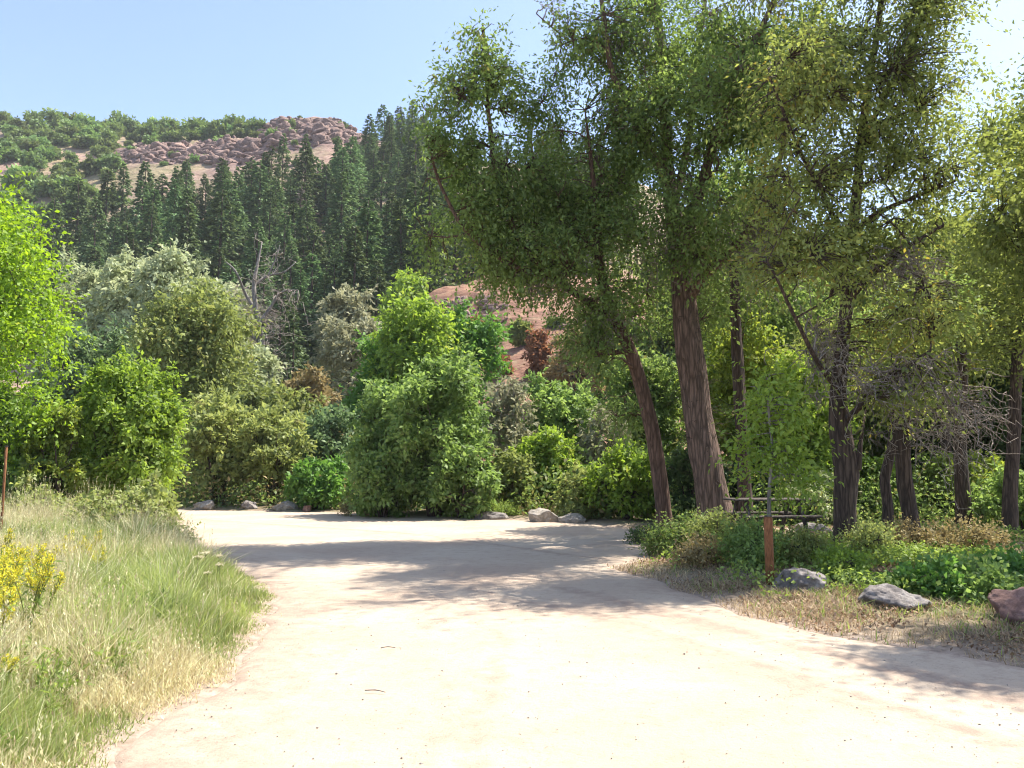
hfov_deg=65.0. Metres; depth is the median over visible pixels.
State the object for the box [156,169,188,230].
conifer tree
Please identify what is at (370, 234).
conifer tree
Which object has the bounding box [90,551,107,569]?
goldenrod plant
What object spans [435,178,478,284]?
conifer tree
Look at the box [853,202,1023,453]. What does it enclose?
yellow tree
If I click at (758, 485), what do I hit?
dark shrub
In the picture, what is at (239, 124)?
oak shrub
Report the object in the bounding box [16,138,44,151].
oak shrub
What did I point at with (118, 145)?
oak shrub
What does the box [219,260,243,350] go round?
conifer tree
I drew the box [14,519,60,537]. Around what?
shrub
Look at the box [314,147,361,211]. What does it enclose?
conifer tree
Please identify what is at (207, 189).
conifer tree
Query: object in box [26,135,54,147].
oak shrub
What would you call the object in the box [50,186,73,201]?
oak shrub
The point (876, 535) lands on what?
shrub
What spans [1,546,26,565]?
goldenrod plant
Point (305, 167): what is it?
conifer tree
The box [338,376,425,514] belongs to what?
boxelder tree
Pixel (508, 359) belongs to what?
slope shrub
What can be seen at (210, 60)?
sky
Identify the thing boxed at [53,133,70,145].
oak shrub
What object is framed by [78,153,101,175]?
oak shrub
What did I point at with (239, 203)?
conifer tree
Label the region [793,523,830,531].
boulder
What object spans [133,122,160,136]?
oak shrub
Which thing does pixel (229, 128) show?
oak shrub
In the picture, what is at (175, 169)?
conifer tree
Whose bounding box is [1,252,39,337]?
conifer tree
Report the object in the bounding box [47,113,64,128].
oak shrub
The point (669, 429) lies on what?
green tree
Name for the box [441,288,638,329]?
scree rocks
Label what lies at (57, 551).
goldenrod plant
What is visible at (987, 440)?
dark tree
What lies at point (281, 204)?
conifer tree
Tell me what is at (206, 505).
boulder
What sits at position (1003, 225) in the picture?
slender tree
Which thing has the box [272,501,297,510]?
boulder
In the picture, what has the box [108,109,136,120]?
oak shrub
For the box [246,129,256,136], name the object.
oak shrub
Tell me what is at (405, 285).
bright shrub
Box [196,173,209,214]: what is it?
conifer tree
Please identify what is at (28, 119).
oak shrub
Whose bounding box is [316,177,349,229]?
conifer tree
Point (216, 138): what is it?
oak shrub
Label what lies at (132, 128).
oak shrub
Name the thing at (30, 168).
oak shrub
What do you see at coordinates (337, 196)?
conifer tree
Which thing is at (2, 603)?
goldenrod plant
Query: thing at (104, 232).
conifer tree
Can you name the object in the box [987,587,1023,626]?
boulder
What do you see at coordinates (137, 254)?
conifer tree
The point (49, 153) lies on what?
oak shrub
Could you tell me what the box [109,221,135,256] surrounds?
conifer tree
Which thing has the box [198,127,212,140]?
oak shrub
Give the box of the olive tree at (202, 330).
[118,271,272,490]
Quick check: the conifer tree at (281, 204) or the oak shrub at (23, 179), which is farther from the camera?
the oak shrub at (23, 179)
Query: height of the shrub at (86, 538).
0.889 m
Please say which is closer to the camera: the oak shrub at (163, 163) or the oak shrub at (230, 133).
the oak shrub at (163, 163)
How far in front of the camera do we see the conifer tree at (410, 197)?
115.05 m
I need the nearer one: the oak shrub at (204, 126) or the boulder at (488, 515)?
the boulder at (488, 515)
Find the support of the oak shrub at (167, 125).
on the hillside
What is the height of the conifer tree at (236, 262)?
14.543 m
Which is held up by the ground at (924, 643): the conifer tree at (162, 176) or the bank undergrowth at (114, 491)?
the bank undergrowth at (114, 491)
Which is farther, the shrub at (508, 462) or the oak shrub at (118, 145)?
the oak shrub at (118, 145)
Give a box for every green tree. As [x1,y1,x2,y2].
[339,322,403,457]
[351,283,484,439]
[439,297,515,461]
[581,319,666,435]
[587,343,686,495]
[626,239,733,449]
[701,221,873,431]
[798,214,900,454]
[810,307,940,478]
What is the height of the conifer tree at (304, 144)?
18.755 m
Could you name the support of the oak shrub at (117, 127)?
on the hillside
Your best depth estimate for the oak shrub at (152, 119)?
354.60 m
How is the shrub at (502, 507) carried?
on the ground at (924, 643)
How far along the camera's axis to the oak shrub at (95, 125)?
324.38 m
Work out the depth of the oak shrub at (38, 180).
232.47 m
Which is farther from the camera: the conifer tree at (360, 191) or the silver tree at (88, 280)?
the conifer tree at (360, 191)
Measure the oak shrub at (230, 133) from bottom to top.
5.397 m
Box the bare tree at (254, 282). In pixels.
[225,227,318,379]
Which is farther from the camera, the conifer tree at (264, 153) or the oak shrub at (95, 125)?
the oak shrub at (95, 125)
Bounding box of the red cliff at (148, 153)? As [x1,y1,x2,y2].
[114,134,238,167]
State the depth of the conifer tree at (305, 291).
116.47 m
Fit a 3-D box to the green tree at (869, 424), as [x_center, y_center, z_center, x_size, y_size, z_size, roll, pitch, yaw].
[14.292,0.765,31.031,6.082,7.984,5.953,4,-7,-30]
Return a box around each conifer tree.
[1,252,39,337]
[2,272,31,357]
[10,269,42,352]
[11,199,34,243]
[25,271,62,360]
[26,208,37,261]
[33,208,56,247]
[34,226,56,270]
[35,203,55,258]
[37,197,68,267]
[38,244,93,316]
[49,177,93,263]
[50,228,75,282]
[51,231,78,288]
[56,185,89,240]
[70,188,89,238]
[71,259,114,321]
[72,226,85,264]
[72,249,103,318]
[74,235,93,274]
[75,197,112,271]
[76,215,95,260]
[77,241,103,278]
[89,169,121,256]
[89,195,110,244]
[97,222,116,260]
[103,216,124,260]
[103,222,141,263]
[107,163,137,222]
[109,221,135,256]
[113,250,130,278]
[115,208,129,264]
[117,205,128,227]
[118,161,154,244]
[120,180,150,238]
[124,238,141,281]
[128,205,167,255]
[133,200,163,285]
[134,174,163,224]
[134,182,156,228]
[135,189,166,261]
[138,238,163,281]
[141,240,176,299]
[145,242,163,259]
[154,196,169,242]
[155,173,169,202]
[155,178,184,248]
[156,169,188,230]
[161,188,210,274]
[165,166,183,210]
[171,159,198,208]
[172,204,203,281]
[180,160,196,193]
[183,190,198,229]
[188,196,208,233]
[190,208,203,240]
[193,190,250,285]
[193,220,213,274]
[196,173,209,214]
[196,178,212,218]
[199,206,233,260]
[202,158,230,231]
[204,179,251,263]
[205,165,235,239]
[208,240,235,278]
[209,247,225,284]
[211,180,239,243]
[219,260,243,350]
[222,260,240,287]
[225,166,250,236]
[226,206,245,252]
[233,160,266,222]
[235,233,251,275]
[237,165,254,185]
[239,160,277,237]
[240,223,278,314]
[240,231,264,289]
[240,265,278,347]
[241,213,256,248]
[241,215,277,295]
[244,156,257,202]
[247,205,275,261]
[250,167,276,218]
[250,304,277,354]
[255,146,285,195]
[255,189,285,268]
[256,177,291,253]
[258,152,274,184]
[259,212,301,288]
[264,192,281,238]
[264,274,300,388]
[268,241,309,334]
[268,297,319,379]
[268,311,312,387]
[269,202,308,275]
[272,237,316,316]
[274,133,293,190]
[274,269,316,345]
[274,291,295,358]
[278,200,323,272]
[281,171,296,204]
[281,173,301,212]
[281,253,329,334]
[283,145,327,222]
[283,228,332,317]
[286,155,302,206]
[291,186,304,240]
[291,217,323,290]
[292,183,324,229]
[294,134,316,198]
[296,207,315,251]
[301,259,344,347]
[302,274,332,372]
[307,156,324,199]
[310,267,333,343]
[312,164,338,217]
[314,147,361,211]
[314,234,335,280]
[315,171,357,276]
[316,163,331,202]
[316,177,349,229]
[316,247,344,300]
[317,160,326,179]
[318,354,348,388]
[319,138,371,204]
[319,192,351,263]
[322,226,378,341]
[326,136,345,187]
[329,168,361,245]
[330,242,346,287]
[340,155,367,192]
[340,197,391,315]
[345,207,387,292]
[346,136,365,169]
[348,227,378,307]
[353,188,365,222]
[356,161,396,233]
[358,114,380,167]
[358,146,365,173]
[358,168,385,213]
[360,150,380,188]
[363,132,377,178]
[363,259,390,322]
[366,208,381,253]
[368,206,397,280]
[370,192,399,285]
[371,104,388,149]
[374,198,419,314]
[374,203,381,226]
[375,181,443,307]
[376,143,390,182]
[378,112,399,151]
[378,115,399,174]
[380,133,397,191]
[382,209,425,281]
[384,149,403,192]
[385,111,409,183]
[385,169,399,199]
[392,128,403,167]
[392,135,439,209]
[392,177,411,232]
[393,106,405,138]
[396,161,413,198]
[397,125,416,172]
[400,149,419,191]
[401,170,456,294]
[401,171,421,204]
[402,99,420,134]
[406,198,422,257]
[407,117,427,165]
[414,114,432,155]
[416,133,429,164]
[416,164,431,195]
[418,169,434,227]
[425,106,436,136]
[425,192,456,252]
[431,140,453,228]
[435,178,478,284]
[451,174,482,273]
[467,171,501,276]
[503,139,513,171]
[520,157,564,261]
[558,164,594,275]
[563,152,604,233]
[572,171,628,272]
[578,118,589,166]
[616,198,646,265]
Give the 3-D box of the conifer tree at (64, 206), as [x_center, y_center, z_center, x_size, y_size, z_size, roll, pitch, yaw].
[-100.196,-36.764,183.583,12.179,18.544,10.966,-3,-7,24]
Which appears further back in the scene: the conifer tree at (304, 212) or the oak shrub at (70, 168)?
the oak shrub at (70, 168)
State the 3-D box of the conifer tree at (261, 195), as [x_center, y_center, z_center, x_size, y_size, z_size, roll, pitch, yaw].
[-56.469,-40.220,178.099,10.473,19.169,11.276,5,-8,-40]
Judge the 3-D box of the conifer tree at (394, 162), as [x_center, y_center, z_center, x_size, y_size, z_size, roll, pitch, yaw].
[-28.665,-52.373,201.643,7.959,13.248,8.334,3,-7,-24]
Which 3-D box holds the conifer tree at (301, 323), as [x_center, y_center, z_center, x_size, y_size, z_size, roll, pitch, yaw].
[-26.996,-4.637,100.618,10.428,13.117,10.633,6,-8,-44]
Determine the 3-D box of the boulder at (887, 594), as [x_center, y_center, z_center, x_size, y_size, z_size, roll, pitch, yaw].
[4.328,2.469,9.139,0.825,0.415,0.801,-5,-8,42]
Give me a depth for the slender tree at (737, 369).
20.55 m
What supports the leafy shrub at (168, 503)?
on the ground at (924, 643)
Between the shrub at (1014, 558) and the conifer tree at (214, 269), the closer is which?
the shrub at (1014, 558)
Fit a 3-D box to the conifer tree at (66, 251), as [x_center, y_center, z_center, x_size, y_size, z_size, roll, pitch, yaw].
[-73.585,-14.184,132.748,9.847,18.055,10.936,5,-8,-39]
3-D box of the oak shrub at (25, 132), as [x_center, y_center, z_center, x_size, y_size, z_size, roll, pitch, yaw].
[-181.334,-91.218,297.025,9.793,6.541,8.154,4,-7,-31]
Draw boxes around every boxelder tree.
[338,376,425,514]
[370,341,497,517]
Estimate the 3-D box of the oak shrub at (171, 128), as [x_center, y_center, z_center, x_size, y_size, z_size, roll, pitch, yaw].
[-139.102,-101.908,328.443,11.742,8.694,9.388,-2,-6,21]
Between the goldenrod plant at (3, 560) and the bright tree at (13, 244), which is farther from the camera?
the bright tree at (13, 244)
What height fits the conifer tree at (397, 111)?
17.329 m
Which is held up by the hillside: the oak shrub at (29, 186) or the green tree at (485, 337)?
the oak shrub at (29, 186)
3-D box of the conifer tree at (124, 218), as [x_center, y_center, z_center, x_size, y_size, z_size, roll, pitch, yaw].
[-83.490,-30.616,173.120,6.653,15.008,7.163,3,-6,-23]
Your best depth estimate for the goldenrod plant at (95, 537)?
11.42 m
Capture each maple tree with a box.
[63,345,196,506]
[514,367,601,469]
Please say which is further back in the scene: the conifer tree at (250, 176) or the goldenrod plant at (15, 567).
the conifer tree at (250, 176)
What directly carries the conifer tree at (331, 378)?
on the hillside
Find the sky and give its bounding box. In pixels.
[0,0,1023,289]
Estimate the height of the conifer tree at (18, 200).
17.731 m
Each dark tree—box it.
[642,147,823,466]
[877,328,1023,472]
[948,320,1023,468]
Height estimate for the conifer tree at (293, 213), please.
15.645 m
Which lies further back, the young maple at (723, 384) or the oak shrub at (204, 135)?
the oak shrub at (204, 135)
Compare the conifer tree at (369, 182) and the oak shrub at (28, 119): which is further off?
the oak shrub at (28, 119)
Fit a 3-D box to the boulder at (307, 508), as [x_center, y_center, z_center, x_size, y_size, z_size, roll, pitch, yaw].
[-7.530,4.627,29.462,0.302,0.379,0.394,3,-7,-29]
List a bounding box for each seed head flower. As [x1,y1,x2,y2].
[193,555,204,572]
[199,550,210,584]
[215,562,224,586]
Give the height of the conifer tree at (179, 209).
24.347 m
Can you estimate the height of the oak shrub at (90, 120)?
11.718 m
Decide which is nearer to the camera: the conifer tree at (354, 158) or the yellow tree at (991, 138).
the yellow tree at (991, 138)
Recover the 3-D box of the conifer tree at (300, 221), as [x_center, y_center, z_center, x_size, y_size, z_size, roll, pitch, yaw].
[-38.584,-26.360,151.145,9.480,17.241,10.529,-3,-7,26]
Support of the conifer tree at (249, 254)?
on the hillside
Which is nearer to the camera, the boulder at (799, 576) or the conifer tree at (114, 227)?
the boulder at (799, 576)
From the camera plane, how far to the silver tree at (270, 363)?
50.43 m
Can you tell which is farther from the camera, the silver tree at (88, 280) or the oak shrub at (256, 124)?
the oak shrub at (256, 124)
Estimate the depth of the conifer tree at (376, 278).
97.64 m
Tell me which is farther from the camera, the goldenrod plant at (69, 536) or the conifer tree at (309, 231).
the conifer tree at (309, 231)
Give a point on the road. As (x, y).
(480, 641)
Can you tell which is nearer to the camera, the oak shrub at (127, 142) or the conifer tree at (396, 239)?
the conifer tree at (396, 239)
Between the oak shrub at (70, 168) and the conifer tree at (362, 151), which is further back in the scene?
the oak shrub at (70, 168)
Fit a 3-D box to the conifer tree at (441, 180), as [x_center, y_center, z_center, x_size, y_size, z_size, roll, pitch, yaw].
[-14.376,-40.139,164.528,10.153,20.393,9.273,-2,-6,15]
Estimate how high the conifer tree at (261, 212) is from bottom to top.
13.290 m
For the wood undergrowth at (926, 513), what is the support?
on the ground at (924, 643)
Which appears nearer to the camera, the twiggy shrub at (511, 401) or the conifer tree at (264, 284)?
the twiggy shrub at (511, 401)
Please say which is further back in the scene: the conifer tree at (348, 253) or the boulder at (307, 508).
the conifer tree at (348, 253)
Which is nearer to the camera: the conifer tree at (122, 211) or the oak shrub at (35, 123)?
the conifer tree at (122, 211)
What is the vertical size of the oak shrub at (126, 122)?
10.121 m
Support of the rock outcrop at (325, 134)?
on the hillside
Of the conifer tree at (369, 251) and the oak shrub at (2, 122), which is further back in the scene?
the oak shrub at (2, 122)
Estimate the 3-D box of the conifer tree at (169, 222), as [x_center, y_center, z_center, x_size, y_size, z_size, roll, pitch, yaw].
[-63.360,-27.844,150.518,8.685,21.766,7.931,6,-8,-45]
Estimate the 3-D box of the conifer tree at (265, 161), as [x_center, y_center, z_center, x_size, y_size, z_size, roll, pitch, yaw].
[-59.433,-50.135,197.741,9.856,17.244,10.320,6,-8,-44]
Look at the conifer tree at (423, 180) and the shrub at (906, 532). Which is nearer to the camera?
the shrub at (906, 532)
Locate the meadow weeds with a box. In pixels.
[0,540,207,765]
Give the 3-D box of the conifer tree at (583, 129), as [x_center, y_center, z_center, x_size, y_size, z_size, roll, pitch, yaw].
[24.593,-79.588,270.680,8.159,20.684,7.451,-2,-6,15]
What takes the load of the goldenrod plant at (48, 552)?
on the ground at (924, 643)
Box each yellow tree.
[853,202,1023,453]
[887,20,1023,397]
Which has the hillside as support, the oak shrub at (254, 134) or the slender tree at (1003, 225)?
the oak shrub at (254, 134)
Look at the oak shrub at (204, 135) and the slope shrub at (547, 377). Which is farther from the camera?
the oak shrub at (204, 135)
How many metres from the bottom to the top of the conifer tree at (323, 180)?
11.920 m
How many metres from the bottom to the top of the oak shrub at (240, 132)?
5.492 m
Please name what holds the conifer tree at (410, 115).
on the hillside
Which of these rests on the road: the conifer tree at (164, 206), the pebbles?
the pebbles
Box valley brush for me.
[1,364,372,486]
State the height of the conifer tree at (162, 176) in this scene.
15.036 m
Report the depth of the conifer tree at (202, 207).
177.37 m
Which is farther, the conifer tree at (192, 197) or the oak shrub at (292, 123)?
the oak shrub at (292, 123)
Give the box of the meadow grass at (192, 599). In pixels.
[0,498,276,767]
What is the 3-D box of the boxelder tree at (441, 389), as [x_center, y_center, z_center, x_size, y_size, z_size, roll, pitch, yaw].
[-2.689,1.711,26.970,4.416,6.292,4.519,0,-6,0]
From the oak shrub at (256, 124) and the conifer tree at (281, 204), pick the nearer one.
the conifer tree at (281, 204)
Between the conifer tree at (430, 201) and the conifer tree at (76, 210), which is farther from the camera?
the conifer tree at (76, 210)
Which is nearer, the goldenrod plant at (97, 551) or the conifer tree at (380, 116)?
the goldenrod plant at (97, 551)
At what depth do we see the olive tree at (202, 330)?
41.97 m
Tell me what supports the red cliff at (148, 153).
on the hillside
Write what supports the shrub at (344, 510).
on the ground at (924, 643)
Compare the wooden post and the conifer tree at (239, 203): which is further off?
the conifer tree at (239, 203)
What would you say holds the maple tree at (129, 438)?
on the ground at (924, 643)
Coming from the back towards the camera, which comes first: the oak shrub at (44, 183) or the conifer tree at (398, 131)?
the oak shrub at (44, 183)
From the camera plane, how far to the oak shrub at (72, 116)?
349.62 m
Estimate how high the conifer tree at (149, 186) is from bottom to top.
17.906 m
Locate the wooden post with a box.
[764,515,774,584]
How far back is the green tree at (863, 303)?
44.16 m
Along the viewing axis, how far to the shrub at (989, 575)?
9.13 m
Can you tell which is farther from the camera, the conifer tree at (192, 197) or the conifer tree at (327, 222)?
the conifer tree at (192, 197)
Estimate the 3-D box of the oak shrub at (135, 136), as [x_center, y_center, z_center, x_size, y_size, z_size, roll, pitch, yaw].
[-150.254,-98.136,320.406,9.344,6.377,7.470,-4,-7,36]
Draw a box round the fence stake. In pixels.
[0,446,7,529]
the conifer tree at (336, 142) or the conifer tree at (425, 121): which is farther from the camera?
the conifer tree at (425, 121)
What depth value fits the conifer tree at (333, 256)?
133.23 m
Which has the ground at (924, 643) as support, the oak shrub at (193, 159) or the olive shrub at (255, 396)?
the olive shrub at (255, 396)
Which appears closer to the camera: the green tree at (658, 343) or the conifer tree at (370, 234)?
the green tree at (658, 343)
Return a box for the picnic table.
[723,498,825,532]
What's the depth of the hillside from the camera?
203.01 m
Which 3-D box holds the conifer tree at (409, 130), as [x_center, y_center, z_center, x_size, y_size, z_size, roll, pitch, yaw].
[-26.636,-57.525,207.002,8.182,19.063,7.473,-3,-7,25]
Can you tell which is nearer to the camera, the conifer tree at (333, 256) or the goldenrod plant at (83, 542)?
the goldenrod plant at (83, 542)
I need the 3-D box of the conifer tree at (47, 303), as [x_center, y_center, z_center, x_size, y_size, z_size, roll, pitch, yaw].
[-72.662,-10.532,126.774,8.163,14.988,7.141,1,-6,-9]
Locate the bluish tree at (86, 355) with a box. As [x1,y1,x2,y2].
[18,310,140,407]
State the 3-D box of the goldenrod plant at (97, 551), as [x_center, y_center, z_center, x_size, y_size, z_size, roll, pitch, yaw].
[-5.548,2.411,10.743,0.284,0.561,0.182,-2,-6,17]
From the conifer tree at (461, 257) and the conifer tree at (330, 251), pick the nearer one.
the conifer tree at (461, 257)
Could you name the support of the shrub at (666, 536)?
on the ground at (924, 643)
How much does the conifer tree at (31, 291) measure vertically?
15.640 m
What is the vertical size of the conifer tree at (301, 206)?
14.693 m
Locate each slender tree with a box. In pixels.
[694,194,775,521]
[708,351,847,530]
[834,278,969,530]
[865,253,1023,536]
[899,237,1013,527]
[939,101,1023,365]
[956,251,1023,532]
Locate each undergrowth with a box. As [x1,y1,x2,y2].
[0,488,154,522]
[166,437,1021,519]
[169,458,980,519]
[664,424,1023,527]
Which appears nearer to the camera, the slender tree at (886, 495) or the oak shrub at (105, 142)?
the slender tree at (886, 495)
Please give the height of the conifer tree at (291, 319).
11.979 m
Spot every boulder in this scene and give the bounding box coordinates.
[193,500,213,509]
[241,500,257,508]
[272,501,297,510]
[302,505,310,511]
[474,511,508,519]
[528,508,557,521]
[558,513,585,522]
[772,567,827,592]
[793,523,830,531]
[856,583,931,610]
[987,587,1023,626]
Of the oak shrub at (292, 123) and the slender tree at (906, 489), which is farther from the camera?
the oak shrub at (292, 123)
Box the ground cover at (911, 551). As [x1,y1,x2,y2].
[650,519,1023,597]
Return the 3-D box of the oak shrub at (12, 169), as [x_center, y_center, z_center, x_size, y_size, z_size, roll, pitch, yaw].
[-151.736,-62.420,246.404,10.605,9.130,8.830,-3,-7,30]
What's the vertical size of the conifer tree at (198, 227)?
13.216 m
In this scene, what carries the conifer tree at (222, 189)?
on the hillside
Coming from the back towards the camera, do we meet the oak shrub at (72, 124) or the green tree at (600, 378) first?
the oak shrub at (72, 124)
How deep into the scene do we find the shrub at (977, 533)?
12.64 m
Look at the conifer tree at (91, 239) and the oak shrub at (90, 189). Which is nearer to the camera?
the conifer tree at (91, 239)
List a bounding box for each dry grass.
[0,472,281,767]
[609,529,1023,666]
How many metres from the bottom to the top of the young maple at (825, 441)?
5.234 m
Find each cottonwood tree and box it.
[396,6,699,529]
[521,0,857,526]
[703,0,1022,542]
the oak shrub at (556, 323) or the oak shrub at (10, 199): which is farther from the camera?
the oak shrub at (10, 199)
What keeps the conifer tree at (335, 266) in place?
on the hillside
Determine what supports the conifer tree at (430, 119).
on the hillside
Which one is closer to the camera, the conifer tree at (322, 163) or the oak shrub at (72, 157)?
the conifer tree at (322, 163)
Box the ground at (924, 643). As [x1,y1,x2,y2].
[16,497,1023,767]
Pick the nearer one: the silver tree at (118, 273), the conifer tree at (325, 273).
the silver tree at (118, 273)
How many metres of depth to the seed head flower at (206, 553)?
9.39 m
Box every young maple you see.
[674,300,800,485]
[748,344,863,490]
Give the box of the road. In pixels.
[114,510,1023,767]
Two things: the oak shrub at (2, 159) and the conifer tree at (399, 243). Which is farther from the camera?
the oak shrub at (2, 159)
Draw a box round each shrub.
[0,110,10,120]
[0,118,12,129]
[0,122,21,134]
[0,132,25,142]
[0,137,15,149]
[0,145,23,161]
[0,150,6,163]
[0,163,28,188]
[0,179,16,189]
[0,186,19,206]
[0,386,86,508]
[4,470,86,514]
[5,185,38,202]
[7,115,28,129]
[8,127,35,137]
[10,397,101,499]
[13,169,45,188]
[14,148,49,168]
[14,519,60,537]
[15,135,28,149]
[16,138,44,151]
[18,208,41,224]
[20,202,41,213]
[22,109,45,119]
[22,166,38,171]
[22,179,37,194]
[25,116,43,129]
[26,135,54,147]
[26,201,58,218]
[28,116,52,131]
[29,144,56,161]
[33,175,48,196]
[34,126,57,144]
[36,174,56,197]
[36,200,53,217]
[38,107,66,126]
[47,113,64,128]
[47,174,87,192]
[49,163,64,173]
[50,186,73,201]
[51,167,84,178]
[51,201,71,215]
[52,148,61,159]
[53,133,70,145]
[53,164,85,176]
[56,119,81,129]
[57,125,81,134]
[57,127,75,138]
[59,158,77,167]
[60,116,79,124]
[60,150,79,162]
[62,111,78,118]
[62,468,185,529]
[66,180,96,196]
[66,526,105,545]
[68,195,95,208]
[70,134,95,148]
[72,131,91,137]
[72,437,183,507]
[73,112,100,125]
[78,125,97,136]
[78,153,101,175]
[82,135,100,146]
[88,123,103,130]
[89,143,114,157]
[91,151,122,171]
[91,185,129,206]
[95,137,116,150]
[98,167,116,180]
[99,127,118,140]
[102,122,124,132]
[106,121,127,136]
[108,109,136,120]
[109,139,123,148]
[114,113,127,120]
[115,131,121,139]
[118,114,137,129]
[123,140,133,145]
[125,129,143,141]
[127,120,148,132]
[128,122,138,132]
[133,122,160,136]
[142,133,160,144]
[147,116,160,126]
[147,512,201,540]
[156,129,182,142]
[158,116,183,133]
[159,123,185,140]
[159,161,168,165]
[161,121,177,129]
[177,381,259,503]
[181,116,207,136]
[182,127,200,140]
[188,153,199,162]
[196,122,211,136]
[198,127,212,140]
[205,119,226,138]
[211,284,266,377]
[212,135,223,140]
[221,113,245,126]
[221,130,236,137]
[225,120,234,132]
[226,377,303,491]
[227,399,317,504]
[230,119,250,130]
[234,127,246,137]
[241,118,266,132]
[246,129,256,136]
[249,130,260,137]
[263,376,330,456]
[265,127,278,136]
[282,361,350,439]
[282,452,356,509]
[284,118,295,128]
[286,402,362,484]
[290,139,298,144]
[296,344,316,364]
[336,497,375,516]
[340,442,424,517]
[377,265,431,336]
[416,437,505,518]
[464,313,483,329]
[475,374,539,466]
[488,496,523,515]
[490,354,513,377]
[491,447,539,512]
[507,317,533,347]
[508,423,586,507]
[520,324,554,377]
[540,369,560,388]
[541,320,606,395]
[546,315,566,327]
[546,459,618,518]
[552,502,597,519]
[575,402,631,468]
[578,435,668,520]
[622,521,661,544]
[628,505,704,557]
[653,442,726,519]
[665,530,730,568]
[674,503,763,548]
[710,506,793,570]
[723,461,773,515]
[763,464,833,522]
[773,516,856,565]
[807,535,882,582]
[827,506,902,560]
[857,453,916,518]
[870,549,976,601]
[872,512,963,546]
[911,447,1004,520]
[914,513,1020,553]
[916,546,1023,605]
[967,460,1023,529]
[967,539,1023,580]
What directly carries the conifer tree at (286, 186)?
on the hillside
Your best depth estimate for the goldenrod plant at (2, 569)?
7.13 m
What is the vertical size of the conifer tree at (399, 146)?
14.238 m
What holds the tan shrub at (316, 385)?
on the hillside
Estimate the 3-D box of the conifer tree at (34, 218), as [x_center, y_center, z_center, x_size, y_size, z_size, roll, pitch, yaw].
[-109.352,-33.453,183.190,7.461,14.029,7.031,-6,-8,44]
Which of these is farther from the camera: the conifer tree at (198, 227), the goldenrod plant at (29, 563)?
the conifer tree at (198, 227)
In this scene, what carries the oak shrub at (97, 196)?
on the hillside
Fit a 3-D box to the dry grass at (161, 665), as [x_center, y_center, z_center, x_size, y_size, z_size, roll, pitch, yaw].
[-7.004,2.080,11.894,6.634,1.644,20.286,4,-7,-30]
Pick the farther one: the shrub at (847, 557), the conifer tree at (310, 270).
the conifer tree at (310, 270)
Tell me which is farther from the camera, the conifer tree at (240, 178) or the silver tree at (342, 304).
the conifer tree at (240, 178)
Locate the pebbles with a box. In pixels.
[95,539,1019,767]
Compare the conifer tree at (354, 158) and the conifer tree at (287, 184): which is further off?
the conifer tree at (354, 158)
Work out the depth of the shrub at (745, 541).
12.08 m
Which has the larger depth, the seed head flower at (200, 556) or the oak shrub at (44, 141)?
the oak shrub at (44, 141)
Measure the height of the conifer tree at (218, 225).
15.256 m
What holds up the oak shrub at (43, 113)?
on the hillside
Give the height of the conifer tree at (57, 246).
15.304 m
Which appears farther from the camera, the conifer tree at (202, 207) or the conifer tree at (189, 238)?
the conifer tree at (202, 207)
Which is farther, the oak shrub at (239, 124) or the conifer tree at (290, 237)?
the oak shrub at (239, 124)
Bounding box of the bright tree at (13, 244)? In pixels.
[0,170,96,477]
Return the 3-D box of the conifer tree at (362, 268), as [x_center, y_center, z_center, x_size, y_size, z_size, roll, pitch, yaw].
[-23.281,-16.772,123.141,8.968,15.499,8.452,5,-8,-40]
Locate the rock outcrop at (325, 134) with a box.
[227,116,368,164]
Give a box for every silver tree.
[22,244,113,391]
[69,243,155,360]
[103,237,210,385]
[186,270,256,387]
[234,339,289,391]
[303,282,378,383]
[313,310,384,413]
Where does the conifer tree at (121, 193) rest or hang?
on the hillside
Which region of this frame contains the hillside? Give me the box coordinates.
[0,116,824,460]
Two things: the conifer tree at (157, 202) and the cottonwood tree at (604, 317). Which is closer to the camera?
the cottonwood tree at (604, 317)
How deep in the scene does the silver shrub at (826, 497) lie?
21.86 m
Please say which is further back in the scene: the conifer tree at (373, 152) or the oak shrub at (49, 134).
the oak shrub at (49, 134)
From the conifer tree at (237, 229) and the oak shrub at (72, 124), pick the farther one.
the oak shrub at (72, 124)
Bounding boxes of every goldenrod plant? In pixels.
[0,527,15,547]
[0,542,20,583]
[0,554,10,579]
[0,558,28,584]
[0,561,9,580]
[0,571,7,588]
[0,573,18,651]
[0,653,19,695]
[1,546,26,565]
[1,546,30,582]
[1,607,15,635]
[2,554,28,590]
[4,585,21,612]
[8,553,65,636]
[17,564,65,623]
[25,554,54,568]
[28,542,56,597]
[29,549,50,565]
[51,545,66,563]
[61,538,84,557]
[62,529,74,547]
[82,528,102,553]
[87,545,106,561]
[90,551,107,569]
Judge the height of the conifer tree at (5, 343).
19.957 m
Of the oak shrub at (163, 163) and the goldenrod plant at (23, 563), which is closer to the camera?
the goldenrod plant at (23, 563)
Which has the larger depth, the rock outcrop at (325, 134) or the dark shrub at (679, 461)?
the rock outcrop at (325, 134)
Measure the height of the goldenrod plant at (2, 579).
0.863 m
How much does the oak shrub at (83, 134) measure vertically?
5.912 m
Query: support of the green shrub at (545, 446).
on the ground at (924, 643)
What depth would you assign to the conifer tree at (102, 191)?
183.06 m

